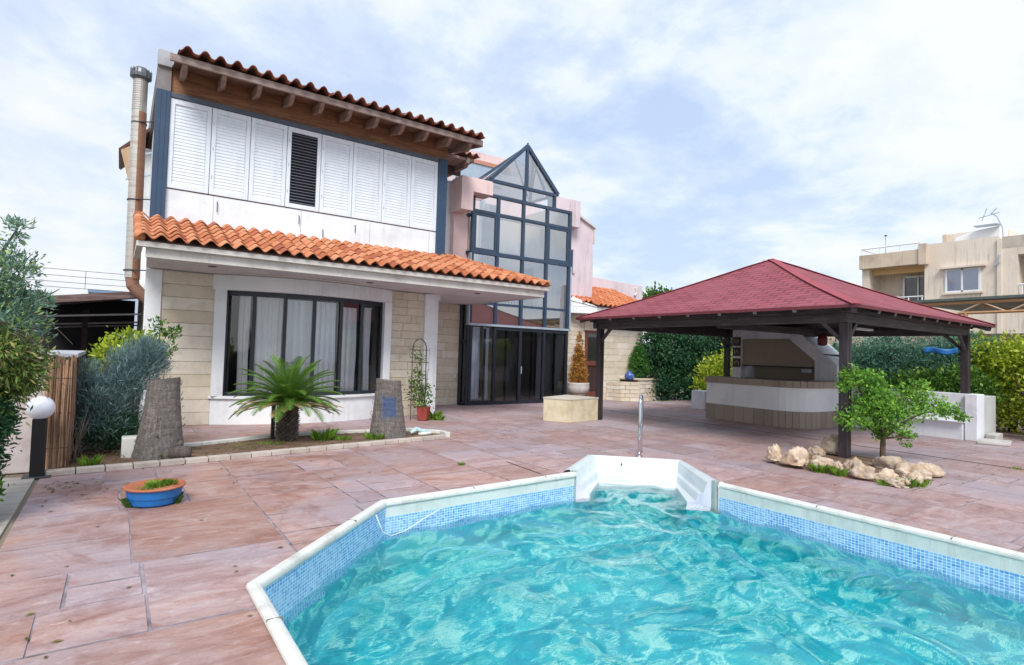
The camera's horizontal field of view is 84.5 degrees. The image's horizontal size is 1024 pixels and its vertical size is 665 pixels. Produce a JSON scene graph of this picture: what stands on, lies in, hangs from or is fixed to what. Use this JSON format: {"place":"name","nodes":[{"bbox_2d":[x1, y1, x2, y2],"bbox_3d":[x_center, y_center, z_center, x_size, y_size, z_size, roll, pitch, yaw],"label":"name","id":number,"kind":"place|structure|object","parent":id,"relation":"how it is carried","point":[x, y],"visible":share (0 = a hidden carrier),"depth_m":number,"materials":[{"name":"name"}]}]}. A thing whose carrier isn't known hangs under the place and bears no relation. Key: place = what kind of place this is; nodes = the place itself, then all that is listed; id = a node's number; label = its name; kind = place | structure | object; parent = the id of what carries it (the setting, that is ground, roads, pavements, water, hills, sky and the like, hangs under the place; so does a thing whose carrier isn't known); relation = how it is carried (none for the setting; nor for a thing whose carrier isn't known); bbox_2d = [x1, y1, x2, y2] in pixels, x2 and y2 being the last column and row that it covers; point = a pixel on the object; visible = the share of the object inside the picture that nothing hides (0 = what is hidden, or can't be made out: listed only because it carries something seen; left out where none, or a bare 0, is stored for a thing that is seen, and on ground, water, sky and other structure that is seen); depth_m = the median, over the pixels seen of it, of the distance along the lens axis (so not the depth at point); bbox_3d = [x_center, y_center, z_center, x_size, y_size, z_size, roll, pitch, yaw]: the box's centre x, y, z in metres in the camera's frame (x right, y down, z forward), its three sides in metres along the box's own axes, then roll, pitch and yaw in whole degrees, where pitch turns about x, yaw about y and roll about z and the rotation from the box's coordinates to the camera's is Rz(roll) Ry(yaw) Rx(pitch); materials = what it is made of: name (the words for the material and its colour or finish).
{"place":"outdoors","nodes":[
{"label":"outdoors","id":0,"kind":"place"},
{"bbox_2d":[0,477,34,536],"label":"path","id":1,"kind":"structure","parent":0,"point":[16,490],"depth_m":6.01,"materials":[{"name":"grey concrete"}]},
{"bbox_2d":[0,267,125,291],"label":"railing","id":2,"kind":"object","parent":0,"point":[85,277],"visible":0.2,"depth_m":31.84,"materials":[{"name":"metal"}]},
{"bbox_2d":[88,289,137,336],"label":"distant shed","id":3,"kind":"structure","parent":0,"point":[103,291],"depth_m":24.93,"materials":[{"name":"white metal"}]},
{"bbox_2d":[0,394,1023,664],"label":"pool deck","id":4,"kind":"structure","parent":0,"point":[184,600],"depth_m":6.35,"materials":[{"name":"concrete"}]},
{"bbox_2d":[21,396,55,478],"bbox_3d":[-5.828,1.282,6.947,0.290,0.995,0.290,3,-2,-35],"label":"bollard lamp","id":5,"kind":"object","parent":4,"relation":"on","point":[42,410],"visible":0.94,"depth_m":6.88,"materials":[{"name":"black metal"}]},
{"bbox_2d":[117,477,185,507],"bbox_3d":[-3.801,1.685,5.957,0.614,0.241,0.572,3,-2,-35],"label":"bowl planter","id":6,"kind":"object","parent":4,"relation":"on","point":[154,493],"visible":1,"depth_m":5.83,"materials":[{"name":"blue paint"}]},
{"bbox_2d":[45,434,445,475],"bbox_3d":[-3.540,1.884,8.958,5.988,0.075,0.190,3,-3,-41],"label":"paver edging","id":7,"kind":"object","parent":4,"relation":"on","point":[127,466],"visible":1,"depth_m":8.27,"materials":[{"name":"beige concrete"}]},
{"bbox_2d":[56,431,439,472],"bbox_3d":[-4.472,1.917,10.405,5.900,0.046,3.980,3,-2,-35],"label":"flower bed","id":8,"kind":"object","parent":4,"relation":"on","point":[205,450],"visible":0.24,"depth_m":9.15,"materials":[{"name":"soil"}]},
{"bbox_2d":[61,325,165,429],"bbox_3d":[-6.851,0.854,9.592,1.076,1.998,1.666,1,-2,24],"label":"lime bush","id":9,"kind":"object","parent":8,"relation":"on","point":[100,353],"visible":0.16,"depth_m":9.66,"materials":[{"name":"yellow plant"}]},
{"bbox_2d":[58,332,175,461],"bbox_3d":[-5.948,0.951,8.493,1.378,1.992,1.601,0,-2,33],"label":"grey juniper","id":10,"kind":"object","parent":8,"relation":"on","point":[103,404],"visible":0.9,"depth_m":8.30,"materials":[{"name":"blue plant"}]},
{"bbox_2d":[121,435,136,457],"bbox_3d":[-5.479,1.659,8.164,0.300,0.310,0.260,3,-2,-35],"label":"kerb block","id":11,"kind":"object","parent":8,"relation":"on","point":[127,444],"depth_m":8.02,"materials":[{"name":"white concrete"}]},
{"bbox_2d":[142,390,146,412],"bbox_3d":[-5.441,1.327,8.379,0.100,0.930,0.040,3,-2,-35],"label":"white board","id":12,"kind":"object","parent":8,"relation":"on","point":[144,393],"visible":0.2,"depth_m":8.36,"materials":[{"name":"white"}]},
{"bbox_2d":[134,315,182,433],"bbox_3d":[-5.806,0.760,9.281,0.629,2.121,0.452,3,-2,-35],"label":"sprig plant","id":13,"kind":"object","parent":8,"relation":"on","point":[166,333],"visible":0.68,"depth_m":9.36,"materials":[{"name":"green plant"}]},
{"bbox_2d":[131,377,185,460],"bbox_3d":[-5.091,1.226,8.211,0.712,1.160,0.666,3,-2,-35],"label":"palm stump","id":14,"kind":"object","parent":8,"relation":"on","point":[160,431],"visible":0.94,"depth_m":8.01,"materials":[{"name":"grey wood"}]},
{"bbox_2d":[168,440,191,458],"bbox_3d":[-4.773,1.689,8.105,0.282,0.277,0.200,3,-2,-24],"label":"log piece","id":15,"kind":"object","parent":8,"relation":"on","point":[178,450],"visible":0.86,"depth_m":8.05,"materials":[{"name":"grey stone"}]},
{"bbox_2d":[270,406,275,438],"bbox_3d":[-4.235,1.555,9.991,0.060,0.680,0.060,3,-2,-35],"label":"dark stake","id":16,"kind":"object","parent":8,"relation":"on","point":[272,431],"visible":0.51,"depth_m":9.96,"materials":[{"name":"metal"}]},
{"bbox_2d":[228,355,344,440],"bbox_3d":[-3.963,1.161,9.949,1.956,1.561,1.984,3,-2,-35],"label":"sago palm","id":17,"kind":"object","parent":8,"relation":"on","point":[288,398],"visible":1,"depth_m":9.79,"materials":[{"name":"green plant"}]},
{"bbox_2d":[369,378,406,438],"bbox_3d":[-2.343,1.427,10.729,0.718,1.100,0.717,3,-2,-35],"label":"palm stump","id":18,"kind":"object","parent":8,"relation":"on","point":[388,419],"visible":0.98,"depth_m":10.50,"materials":[{"name":"grey stone"}]},
{"bbox_2d":[409,426,431,434],"bbox_3d":[-1.793,1.922,11.003,0.423,0.162,0.218,2,-2,-16],"label":"stone ornament","id":19,"kind":"object","parent":8,"relation":"on","point":[419,431],"visible":0.99,"depth_m":10.95,"materials":[{"name":"white stone"}]},
{"bbox_2d":[184,428,449,445],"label":"bed kerb","id":20,"kind":"structure","parent":4,"relation":"on","point":[446,433],"depth_m":9.99,"materials":[{"name":"white concrete"}]},
{"bbox_2d":[119,46,642,425],"bbox_3d":[-1.050,-2.483,18.471,19.564,9.620,8.614,3,-2,-35],"label":"villa","id":21,"kind":"object","parent":4,"relation":"on","point":[359,246],"visible":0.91,"depth_m":13.36,"materials":[{"name":"white paint"}]},
{"bbox_2d":[123,66,153,303],"bbox_3d":[-7.632,-3.043,11.592,0.595,4.896,0.469,3,-2,-22],"label":"flue pipe","id":22,"kind":"object","parent":21,"relation":"attached to","point":[141,76],"visible":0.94,"depth_m":11.51,"materials":[{"name":"metal"}]},
{"bbox_2d":[222,290,382,395],"bbox_3d":[-4.618,0.298,12.937,3.570,2.260,0.502,3,-2,-35],"label":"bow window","id":23,"kind":"structure","parent":21,"relation":"in","point":[298,317],"depth_m":12.74,"materials":[{"name":"metal"}]},
{"bbox_2d":[457,213,470,405],"bbox_3d":[-1.507,-0.753,17.955,0.190,6.100,0.450,3,-2,-35],"label":"side window frame","id":24,"kind":"structure","parent":21,"relation":"in","point":[461,341],"depth_m":17.86,"materials":[{"name":"metal"}]},
{"bbox_2d":[469,200,484,261],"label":"window","id":25,"kind":"structure","parent":21,"relation":"in","point":[481,201],"depth_m":20.05,"materials":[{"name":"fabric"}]},
{"bbox_2d":[467,325,567,405],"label":"sliding doors","id":26,"kind":"structure","parent":21,"relation":"in","point":[474,337],"depth_m":18.63,"materials":[{"name":"glass"}]},
{"bbox_2d":[571,249,574,272],"bbox_3d":[2.165,-2.624,20.596,0.320,0.880,0.070,3,-2,-35],"label":"slit window","id":27,"kind":"structure","parent":21,"relation":"in","point":[573,250],"depth_m":20.61,"materials":[{"name":"white paint"}]},
{"bbox_2d":[584,330,596,396],"bbox_3d":[3.040,1.177,21.182,0.800,2.500,0.100,3,-2,-35],"label":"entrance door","id":28,"kind":"structure","parent":21,"relation":"in","point":[591,365],"depth_m":21.06,"materials":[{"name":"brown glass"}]},
{"bbox_2d":[408,339,428,420],"bbox_3d":[-2.280,1.137,13.775,0.484,1.980,0.477,3,-2,-35],"label":"garden obelisk","id":29,"kind":"object","parent":4,"relation":"on","point":[426,362],"visible":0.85,"depth_m":13.61,"materials":[{"name":"metal"}]},
{"bbox_2d":[404,345,438,420],"bbox_3d":[-2.185,1.220,13.685,0.872,1.813,0.868,3,-2,-35],"label":"potted plant","id":30,"kind":"object","parent":4,"relation":"on","point":[423,412],"visible":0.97,"depth_m":13.63,"materials":[{"name":"plant"}]},
{"bbox_2d":[11,403,1023,657],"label":"fallen leaves","id":31,"kind":"object","parent":4,"relation":"on","point":[201,519],"visible":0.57,"depth_m":6.39,"materials":[{"name":"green plant"}]},
{"bbox_2d":[76,410,1023,488],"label":"weeds","id":32,"kind":"object","parent":4,"relation":"on","point":[328,434],"visible":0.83,"depth_m":8.64,"materials":[{"name":"green plant"}]},
{"bbox_2d":[543,395,598,422],"bbox_3d":[1.474,1.965,14.559,1.009,0.600,1.279,0,-3,39],"label":"planter box","id":33,"kind":"object","parent":4,"relation":"on","point":[568,408],"visible":1,"depth_m":14.21,"materials":[{"name":"beige stone"}]},
{"bbox_2d":[567,331,589,395],"bbox_3d":[2.385,1.214,20.102,0.824,2.550,0.810,3,-2,-35],"label":"conifer pot","id":34,"kind":"object","parent":33,"relation":"on","point":[577,384],"visible":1,"depth_m":19.93,"materials":[{"name":"brown stone"}]},
{"bbox_2d":[606,378,658,401],"bbox_3d":[4.721,2.182,21.595,2.084,0.860,1.047,3,-2,-35],"label":"stone planter","id":35,"kind":"object","parent":4,"relation":"on","point":[626,391],"visible":0.87,"depth_m":21.14,"materials":[{"name":"beige brick"}]},
{"bbox_2d":[624,371,633,380],"bbox_3d":[4.441,1.631,21.327,0.380,0.365,0.380,3,-2,-35],"label":"blue jar","id":36,"kind":"object","parent":35,"relation":"on","point":[629,375],"visible":1,"depth_m":21.20,"materials":[{"name":"ceramic"}]},
{"bbox_2d":[627,342,653,377],"bbox_3d":[5.013,1.135,21.996,1.240,1.533,1.060,3,-2,-35],"label":"topiary bush","id":37,"kind":"object","parent":35,"relation":"in","point":[638,357],"visible":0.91,"depth_m":21.80,"materials":[{"name":"green plant"}]},
{"bbox_2d":[246,455,1023,664],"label":"swimming pool","id":38,"kind":"structure","parent":4,"relation":"in","point":[278,592],"depth_m":6.19,"materials":[{"name":"tile"}]},
{"bbox_2d":[282,485,1023,664],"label":"water","id":39,"kind":"structure","parent":38,"relation":"in","point":[636,575],"depth_m":4.72,"materials":[{"name":"teal liquid"}]},
{"bbox_2d":[636,395,642,456],"bbox_3d":[2.202,1.594,9.729,0.119,1.033,0.415,1,-2,12],"label":"pool handrail","id":40,"kind":"object","parent":4,"relation":"on","point":[640,429],"visible":0.98,"depth_m":9.59,"materials":[{"name":"silver metal"}]},
{"bbox_2d":[635,332,732,400],"bbox_3d":[8.044,1.419,23.541,7.598,3.598,1.983,3,-2,-27],"label":"dark hedge","id":41,"kind":"object","parent":4,"relation":"on","point":[672,359],"visible":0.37,"depth_m":22.28,"materials":[{"name":"green plant"}]},
{"bbox_2d":[691,390,705,409],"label":"white block","id":42,"kind":"structure","parent":4,"relation":"on","point":[698,400],"depth_m":18.66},
{"bbox_2d":[687,343,732,389],"bbox_3d":[7.617,1.578,20.861,2.158,2.379,1.820,1,-2,16],"label":"yellow bush","id":43,"kind":"object","parent":4,"relation":"on","point":[717,369],"visible":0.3,"depth_m":20.76,"materials":[{"name":"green plant"}]},
{"bbox_2d":[508,409,1021,473],"bbox_3d":[3.726,2.162,9.909,7.708,0.004,18.001,3,-2,-35],"label":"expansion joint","id":44,"kind":"object","parent":4,"relation":"on","point":[794,436],"visible":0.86,"depth_m":11.03,"materials":[{"name":"grey concrete"}]},
{"bbox_2d":[705,376,838,428],"bbox_3d":[7.199,1.858,15.154,1.924,1.190,3.803,8,-7,-72],"label":"bar counter","id":45,"kind":"object","parent":4,"relation":"on","point":[792,404],"visible":0.91,"depth_m":14.62,"materials":[{"name":"brown stone"}]},
{"bbox_2d":[576,258,996,458],"bbox_3d":[6.441,0.269,13.920,7.004,4.234,6.964,3,-2,-35],"label":"pergola","id":46,"kind":"object","parent":4,"relation":"on","point":[773,295],"visible":0.91,"depth_m":12.37,"materials":[{"name":"red tile"}]},
{"bbox_2d":[817,329,827,345],"bbox_3d":[8.615,0.140,15.641,0.260,0.460,0.260,3,-2,-35],"label":"lantern","id":47,"kind":"object","parent":46,"relation":"hanging from","point":[822,339],"visible":1,"depth_m":15.56,"materials":[{"name":"glass"}]},
{"bbox_2d":[856,327,872,330],"bbox_3d":[7.802,-0.071,12.508,0.700,0.050,0.120,3,-2,-35],"label":"strip light","id":48,"kind":"object","parent":46,"relation":"attached to","point":[863,329],"visible":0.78,"depth_m":12.43,"materials":[{"name":"white paint"}]},
{"bbox_2d":[732,260,858,380],"bbox_3d":[8.568,0.071,16.974,1.715,4.970,3.285,3,-2,-35],"label":"barbecue","id":49,"kind":"object","parent":4,"relation":"on","point":[776,356],"visible":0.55,"depth_m":16.70,"materials":[{"name":"white stone"}]},
{"bbox_2d":[733,337,740,345],"bbox_3d":[7.068,0.285,17.730,0.040,0.270,0.260,3,-2,-35],"label":"wall plaque","id":50,"kind":"object","parent":49,"relation":"attached to","point":[736,341],"depth_m":17.71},
{"bbox_2d":[733,347,740,355],"bbox_3d":[7.058,0.605,17.718,0.042,0.270,0.260,3,-2,-35],"label":"wall plaque","id":51,"kind":"object","parent":49,"relation":"attached to","point":[736,351],"depth_m":17.70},
{"bbox_2d":[733,358,740,366],"bbox_3d":[7.049,0.944,17.706,0.040,0.270,0.260,3,-2,-35],"label":"wall plaque","id":52,"kind":"object","parent":49,"relation":"attached to","point":[736,362],"depth_m":17.69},
{"bbox_2d":[775,454,901,482],"bbox_3d":[5.569,2.165,9.155,2.000,0.047,1.950,3,-2,-35],"label":"tree bed","id":53,"kind":"object","parent":4,"relation":"on","point":[866,461],"visible":0.31,"depth_m":9.28,"materials":[{"name":"soil"}]},
{"bbox_2d":[765,444,781,460],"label":"rock","id":54,"kind":"object","parent":53,"relation":"on","point":[774,452],"visible":0.97,"depth_m":9.27,"materials":[{"name":"stone"}]},
{"bbox_2d":[779,446,809,466],"bbox_3d":[4.549,1.957,9.027,0.408,0.296,0.377,3,-3,-37],"label":"rock","id":55,"kind":"object","parent":53,"relation":"on","point":[797,456],"visible":1,"depth_m":8.91,"materials":[{"name":"stone"}]},
{"bbox_2d":[807,445,825,455],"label":"rock","id":56,"kind":"object","parent":53,"relation":"on","point":[816,449],"visible":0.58,"depth_m":10.01,"materials":[{"name":"stone"}]},
{"bbox_2d":[808,454,833,466],"bbox_3d":[4.828,2.030,8.844,0.354,0.207,0.389,3,-3,-40],"label":"rock","id":57,"kind":"object","parent":53,"relation":"on","point":[816,460],"visible":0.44,"depth_m":8.76,"materials":[{"name":"stone"}]},
{"bbox_2d":[820,433,837,454],"bbox_3d":[5.796,1.974,10.110,0.457,0.373,0.500,0,-3,35],"label":"rock","id":58,"kind":"object","parent":53,"relation":"on","point":[829,444],"visible":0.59,"depth_m":10.00,"materials":[{"name":"stone"}]},
{"bbox_2d":[833,461,843,470],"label":"rock","id":59,"kind":"object","parent":53,"relation":"on","point":[838,464],"visible":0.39,"depth_m":8.56,"materials":[{"name":"stone"}]},
{"bbox_2d":[843,457,861,472],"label":"rock","id":60,"kind":"object","parent":53,"relation":"on","point":[847,464],"visible":0.38,"depth_m":8.46,"materials":[{"name":"stone"}]},
{"bbox_2d":[849,461,874,479],"bbox_3d":[5.129,2.003,8.258,0.331,0.218,0.315,0,-2,32],"label":"rock","id":61,"kind":"object","parent":53,"relation":"on","point":[859,469],"visible":1,"depth_m":8.16,"materials":[{"name":"stone"}]},
{"bbox_2d":[873,475,890,481],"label":"rock","id":62,"kind":"object","parent":53,"relation":"on","point":[880,477],"visible":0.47,"depth_m":8.04,"materials":[{"name":"stone"}]},
{"bbox_2d":[875,468,898,477],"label":"rock","id":63,"kind":"object","parent":53,"relation":"on","point":[891,473],"visible":0.42,"depth_m":8.19,"materials":[{"name":"stone"}]},
{"bbox_2d":[871,456,905,469],"bbox_3d":[5.986,2.049,8.869,0.536,0.246,0.556,2,-2,-13],"label":"rock","id":64,"kind":"object","parent":53,"relation":"on","point":[888,462],"visible":0.47,"depth_m":8.75,"materials":[{"name":"stone"}]},
{"bbox_2d":[832,361,972,456],"bbox_3d":[6.698,1.378,9.705,2.290,1.740,1.126,2,-2,-10],"label":"citrus tree","id":65,"kind":"object","parent":53,"relation":"on","point":[876,409],"visible":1,"depth_m":9.57,"materials":[{"name":"green plant"}]},
{"bbox_2d":[902,470,923,483],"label":"rock","id":66,"kind":"object","parent":53,"relation":"on","point":[913,474],"visible":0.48,"depth_m":8.02,"materials":[{"name":"stone"}]},
{"bbox_2d":[894,462,932,479],"bbox_3d":[5.984,2.056,8.454,0.456,0.205,0.486,2,-2,-20],"label":"rock","id":67,"kind":"object","parent":53,"relation":"on","point":[904,468],"visible":0.59,"depth_m":8.40,"materials":[{"name":"stone"}]},
{"bbox_2d":[917,461,945,476],"bbox_3d":[6.332,2.075,8.571,0.667,0.205,0.313,3,-2,-29],"label":"rock","id":68,"kind":"object","parent":53,"relation":"on","point":[935,470],"visible":0.41,"depth_m":8.48,"materials":[{"name":"stone"}]},
{"bbox_2d":[830,338,903,381],"bbox_3d":[11.473,1.558,19.339,2.421,2.748,4.677,3,-2,-35],"label":"back hedge","id":69,"kind":"object","parent":4,"relation":"on","point":[861,361],"visible":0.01,"depth_m":18.37,"materials":[{"name":"green plant"}]},
{"bbox_2d":[884,477,913,487],"bbox_3d":[5.372,2.072,7.826,0.355,0.127,0.286,0,-3,35],"label":"rock","id":70,"kind":"object","parent":4,"relation":"on","point":[898,483],"visible":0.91,"depth_m":7.77,"materials":[{"name":"stone"}]},
{"bbox_2d":[828,330,1005,386],"bbox_3d":[11.292,1.104,16.436,3.133,3.045,4.556,3,-2,-35],"label":"feathery tree","id":71,"kind":"object","parent":4,"relation":"on","point":[875,357],"visible":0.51,"depth_m":16.19,"materials":[{"name":"green plant"}]},
{"bbox_2d":[924,347,957,354],"bbox_3d":[11.468,0.494,15.090,0.108,0.219,0.758,3,-2,-35],"label":"blue sheet","id":72,"kind":"object","parent":71,"relation":"in","point":[941,351],"visible":0.98,"depth_m":15.03,"materials":[{"name":"plastic"}]},
{"bbox_2d":[851,387,995,441],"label":"bench wall","id":73,"kind":"structure","parent":4,"relation":"on","point":[980,409],"depth_m":13.12,"materials":[{"name":"white paint"}]},
{"bbox_2d":[870,357,1016,407],"bbox_3d":[11.281,1.642,15.254,3.440,2.014,1.979,0,-2,33],"label":"laurel bush","id":74,"kind":"object","parent":4,"relation":"on","point":[949,377],"visible":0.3,"depth_m":14.76,"materials":[{"name":"green plant"}]},
{"bbox_2d":[948,329,1023,433],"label":"yellow hedge","id":75,"kind":"object","parent":4,"relation":"on","point":[1007,363],"visible":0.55,"depth_m":14.66,"materials":[{"name":"green plant"}]},
{"bbox_2d":[977,438,1011,445],"bbox_3d":[10.671,2.422,12.467,0.549,0.066,0.770,0,-3,43],"label":"paving slab","id":76,"kind":"object","parent":4,"relation":"on","point":[995,442],"depth_m":12.30,"materials":[{"name":"stone"}]},
{"bbox_2d":[986,432,1002,439],"bbox_3d":[11.106,2.408,12.968,0.646,0.156,0.219,3,-2,-35],"label":"concrete step","id":77,"kind":"object","parent":4,"relation":"on","point":[994,435],"visible":0.72,"depth_m":12.86,"materials":[{"name":"white concrete"}]},
{"bbox_2d":[0,374,1023,547],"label":"ground","id":78,"kind":"structure","parent":0,"point":[15,516],"depth_m":5.80,"materials":[{"name":"grey concrete"}]},
{"bbox_2d":[0,214,72,500],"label":"olive tree","id":79,"kind":"object","parent":78,"relation":"on","point":[23,362],"visible":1,"depth_m":5.29,"materials":[{"name":"green plant"}]},
{"bbox_2d":[0,350,85,473],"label":"garden wall","id":80,"kind":"structure","parent":78,"relation":"on","point":[19,462],"depth_m":7.13,"materials":[{"name":"white paint"}]},
{"bbox_2d":[45,355,81,469],"bbox_3d":[-6.315,1.042,8.123,0.277,1.470,1.950,3,-2,-28],"label":"reed screen","id":81,"kind":"object","parent":80,"relation":"attached to","point":[58,451],"visible":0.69,"depth_m":7.31,"materials":[{"name":"wood"}]},
{"bbox_2d":[6,292,141,422],"bbox_3d":[-10.595,0.313,13.208,3.030,3.100,6.600,3,-2,-35],"label":"carport","id":82,"kind":"object","parent":78,"relation":"on","point":[83,321],"visible":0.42,"depth_m":15.71,"materials":[{"name":"black metal"}]},
{"bbox_2d":[642,281,671,298],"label":"pine tree","id":83,"kind":"object","parent":78,"relation":"on","point":[652,292],"visible":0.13,"depth_m":41.67,"materials":[{"name":"green plant"}]},
{"bbox_2d":[827,333,1023,412],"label":"neighbour wall","id":84,"kind":"structure","parent":78,"relation":"on","point":[931,338],"depth_m":22.15,"materials":[{"name":"concrete"}]},
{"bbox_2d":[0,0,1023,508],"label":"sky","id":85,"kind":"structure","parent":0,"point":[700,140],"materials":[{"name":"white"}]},
{"bbox_2d":[859,227,1023,333],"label":"apartment block","id":86,"kind":"structure","parent":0,"point":[948,267],"depth_m":29.68,"materials":[{"name":"white paint"}]},
{"bbox_2d":[903,275,923,299],"bbox_3d":[23.313,-2.267,32.338,0.180,2.000,1.520,3,-2,-35],"label":"balcony door","id":87,"kind":"structure","parent":86,"relation":"in","point":[917,276],"depth_m":32.45,"materials":[{"name":"grey glass"}]},
{"bbox_2d":[945,267,980,292],"bbox_3d":[23.515,-2.731,29.408,0.090,1.230,1.520,3,-2,-35],"label":"window","id":88,"kind":"structure","parent":86,"relation":"in","point":[962,279],"depth_m":29.37,"materials":[{"name":"white glass"}]},
{"bbox_2d":[954,223,1007,240],"bbox_3d":[24.756,-5.167,29.919,1.650,0.745,2.031,3,-2,-35],"label":"water tank","id":89,"kind":"object","parent":86,"relation":"on","point":[991,232],"visible":0.52,"depth_m":29.34,"materials":[{"name":"white paint"}]},
{"bbox_2d":[978,208,1003,236],"bbox_3d":[24.415,-5.519,28.736,0.054,1.708,1.032,3,-2,-35],"label":"tv antenna","id":90,"kind":"object","parent":86,"relation":"on","point":[997,218],"visible":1,"depth_m":28.58,"materials":[{"name":"silver metal"}]},
{"bbox_2d":[913,294,1023,316],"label":"truss canopy","id":91,"kind":"object","parent":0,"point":[966,306],"visible":0.73,"depth_m":18.08,"materials":[{"name":"beige metal"}]}
]}

